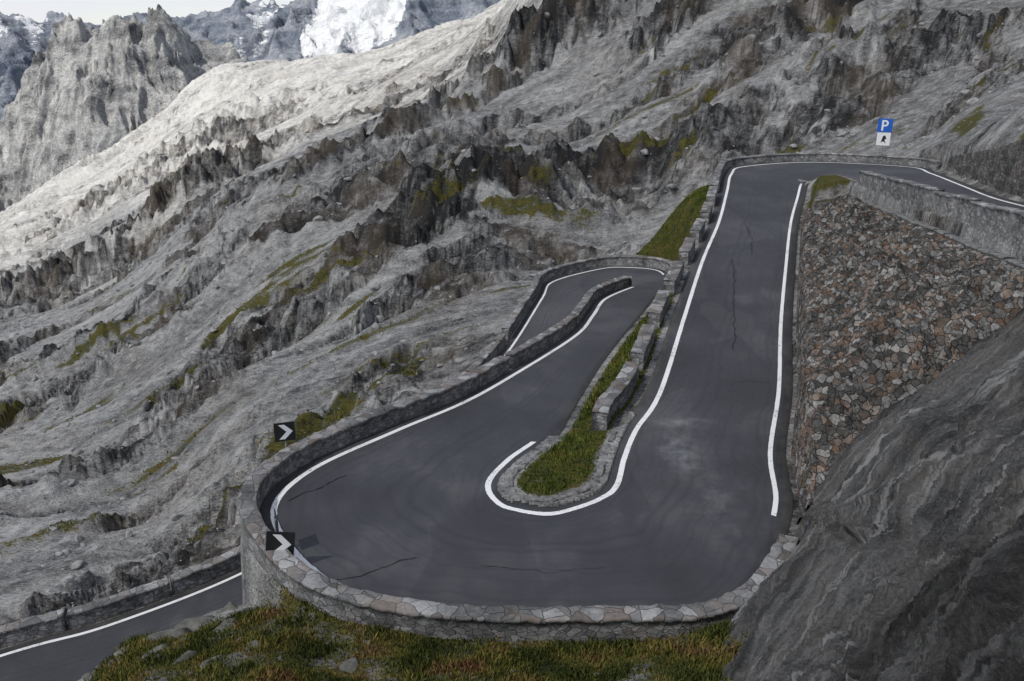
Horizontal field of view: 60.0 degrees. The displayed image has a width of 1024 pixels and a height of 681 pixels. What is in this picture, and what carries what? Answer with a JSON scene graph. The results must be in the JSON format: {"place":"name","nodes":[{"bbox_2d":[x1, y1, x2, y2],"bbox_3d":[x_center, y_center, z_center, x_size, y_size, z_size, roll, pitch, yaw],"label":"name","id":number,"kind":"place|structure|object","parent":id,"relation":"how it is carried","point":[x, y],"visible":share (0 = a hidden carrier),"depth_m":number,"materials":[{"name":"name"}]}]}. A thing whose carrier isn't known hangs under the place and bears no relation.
{"place":"outdoors","nodes":[
{"label":"outdoors","id":0,"kind":"place"},
{"bbox_2d":[0,4,248,211],"bbox_3d":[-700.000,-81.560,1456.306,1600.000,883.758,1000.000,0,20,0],"label":"distant mountain","id":1,"kind":"structure","parent":0,"point":[84,91],"depth_m":1360.09,"materials":[{"name":"grey stone"}]},
{"bbox_2d":[0,0,293,24],"label":"sky","id":2,"kind":"structure","parent":0,"point":[92,11],"materials":[{"name":"white"}]},
{"bbox_2d":[0,0,499,119],"bbox_3d":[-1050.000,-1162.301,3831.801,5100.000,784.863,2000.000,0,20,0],"label":"distant mountain","id":3,"kind":"structure","parent":0,"point":[256,30],"depth_m":3495.56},
{"bbox_2d":[35,114,778,539],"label":"hillside grass","id":4,"kind":"structure","parent":0,"point":[413,362],"depth_m":61.30,"materials":[{"name":"green plant"}]},
{"bbox_2d":[0,0,1023,680],"bbox_3d":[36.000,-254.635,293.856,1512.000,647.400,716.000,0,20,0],"label":"mountainside ground","id":5,"kind":"structure","parent":0,"point":[222,128],"depth_m":99.83,"materials":[{"name":"grey stone"}]},
{"bbox_2d":[113,602,276,668],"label":"boulders","id":6,"kind":"object","parent":5,"relation":"on","point":[184,627],"visible":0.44,"depth_m":27.04,"materials":[{"name":"grey stone"}]},
{"bbox_2d":[0,333,505,648],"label":"stone parapet","id":7,"kind":"structure","parent":5,"relation":"on","point":[78,616],"depth_m":38.51,"materials":[{"name":"grey stone"}]},
{"bbox_2d":[273,509,278,530],"bbox_3d":[-7.528,6.371,28.447,0.099,1.862,0.660,-8,21,-21],"label":"chevron sign","id":8,"kind":"object","parent":5,"relation":"on","point":[276,527],"visible":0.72,"depth_m":28.16,"materials":[{"name":"metal"}]},
{"bbox_2d":[265,531,294,555],"bbox_3d":[-7.233,6.802,27.571,0.860,2.002,0.099,5,18,-10],"label":"chevron sign","id":9,"kind":"object","parent":5,"relation":"on","point":[277,540],"visible":0.73,"depth_m":27.32,"materials":[{"name":"metal"}]},
{"bbox_2d":[273,421,295,447],"bbox_3d":[-8.759,4.143,34.384,0.780,2.146,0.099,-6,20,-17],"label":"chevron sign","id":10,"kind":"object","parent":5,"relation":"on","point":[284,431],"visible":0.86,"depth_m":34.12,"materials":[{"name":"metal"}]},
{"bbox_2d":[81,604,650,679],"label":"scattered rocks","id":11,"kind":"object","parent":5,"relation":"on","point":[349,665],"visible":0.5,"depth_m":23.09,"materials":[{"name":"grey stone"}]},
{"bbox_2d":[83,581,750,680],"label":"foreground grass","id":12,"kind":"structure","parent":5,"relation":"on","point":[258,672],"depth_m":23.53,"materials":[{"name":"green plant"}]},
{"bbox_2d":[2,0,1023,607],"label":"scattered rocks","id":13,"kind":"object","parent":5,"relation":"on","point":[78,564],"visible":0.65,"depth_m":88.87,"materials":[{"name":"grey stone"}]},
{"bbox_2d":[237,356,799,641],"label":"stone parapet","id":14,"kind":"structure","parent":5,"relation":"on","point":[295,575],"depth_m":25.14,"materials":[{"name":"grey stone"}]},
{"bbox_2d":[501,255,672,339],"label":"stone parapet","id":15,"kind":"structure","parent":5,"relation":"on","point":[510,325],"depth_m":74.53,"materials":[{"name":"grey stone"}]},
{"bbox_2d":[498,185,710,494],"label":"median grass","id":16,"kind":"structure","parent":5,"relation":"on","point":[571,434],"depth_m":36.96,"materials":[{"name":"green plant"}]},
{"bbox_2d":[591,361,639,430],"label":"stone barrier block","id":17,"kind":"structure","parent":5,"relation":"on","point":[614,397],"depth_m":38.43,"materials":[{"name":"grey stone"}]},
{"bbox_2d":[630,324,655,370],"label":"stone barrier block","id":18,"kind":"structure","parent":5,"relation":"on","point":[642,347],"depth_m":43.17,"materials":[{"name":"grey stone"}]},
{"bbox_2d":[647,290,670,329],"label":"stone barrier block","id":19,"kind":"structure","parent":5,"relation":"on","point":[660,303],"depth_m":47.82,"materials":[{"name":"grey stone"}]},
{"bbox_2d":[663,260,684,295],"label":"stone barrier block","id":20,"kind":"structure","parent":5,"relation":"on","point":[673,278],"depth_m":52.60,"materials":[{"name":"grey stone"}]},
{"bbox_2d":[678,237,695,265],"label":"stone barrier block","id":21,"kind":"structure","parent":5,"relation":"on","point":[686,250],"depth_m":57.18,"materials":[{"name":"grey stone"}]},
{"bbox_2d":[690,218,705,243],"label":"stone barrier block","id":22,"kind":"structure","parent":5,"relation":"on","point":[697,230],"depth_m":61.34,"materials":[{"name":"grey stone"}]},
{"bbox_2d":[711,152,940,191],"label":"stone parapet","id":23,"kind":"structure","parent":5,"relation":"on","point":[725,164],"depth_m":79.89,"materials":[{"name":"grey stone"}]},
{"bbox_2d":[722,309,1023,680],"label":"rock slab","id":24,"kind":"object","parent":5,"relation":"on","point":[919,488],"visible":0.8,"depth_m":20.28,"materials":[{"name":"grey stone"}]},
{"bbox_2d":[876,118,892,154],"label":"parking sign","id":25,"kind":"object","parent":5,"relation":"on","point":[885,125],"visible":0.92,"depth_m":77.65,"materials":[{"name":"metal"}]},
{"bbox_2d":[791,194,1023,521],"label":"rubble retaining wall","id":26,"kind":"structure","parent":5,"relation":"on","point":[892,308],"depth_m":35.12,"materials":[{"name":"stone"}]},
{"bbox_2d":[857,197,1023,268],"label":"wall ledge","id":27,"kind":"object","parent":5,"relation":"on","point":[966,243],"depth_m":42.74,"materials":[{"name":"stone"}]},
{"bbox_2d":[858,170,1023,249],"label":"stone parapet","id":28,"kind":"structure","parent":27,"relation":"on","point":[1004,223],"depth_m":44.92,"materials":[{"name":"grey stone"}]},
{"bbox_2d":[859,513,1023,680],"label":"rock outcrop","id":29,"kind":"object","parent":5,"relation":"on","point":[961,618],"visible":1,"depth_m":6.99,"materials":[{"name":"grey stone"}]},
{"bbox_2d":[945,138,1023,198],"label":"retaining wall","id":30,"kind":"structure","parent":5,"relation":"on","point":[1000,168],"depth_m":58.73,"materials":[{"name":"grey stone"}]},
{"bbox_2d":[0,161,1023,680],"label":"mountain road","id":31,"kind":"structure","parent":0,"point":[690,501],"depth_m":35.20,"materials":[{"name":"grey asphalt"}]},
{"bbox_2d":[505,417,627,501],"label":"island kerb","id":32,"kind":"structure","parent":31,"relation":"on","point":[598,475],"depth_m":32.98,"materials":[{"name":"stone"}]},
{"bbox_2d":[505,276,631,368],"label":"stone parapet","id":33,"kind":"structure","parent":31,"relation":"on","point":[540,343],"depth_m":52.85,"materials":[{"name":"grey stone"}]},
{"bbox_2d":[700,201,712,225],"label":"stone barrier block","id":34,"kind":"structure","parent":31,"relation":"on","point":[706,211],"depth_m":65.24,"materials":[{"name":"grey stone"}]},
{"bbox_2d":[706,186,717,207],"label":"stone barrier block","id":35,"kind":"structure","parent":31,"relation":"on","point":[711,196],"depth_m":69.69,"materials":[{"name":"grey stone"}]}
]}

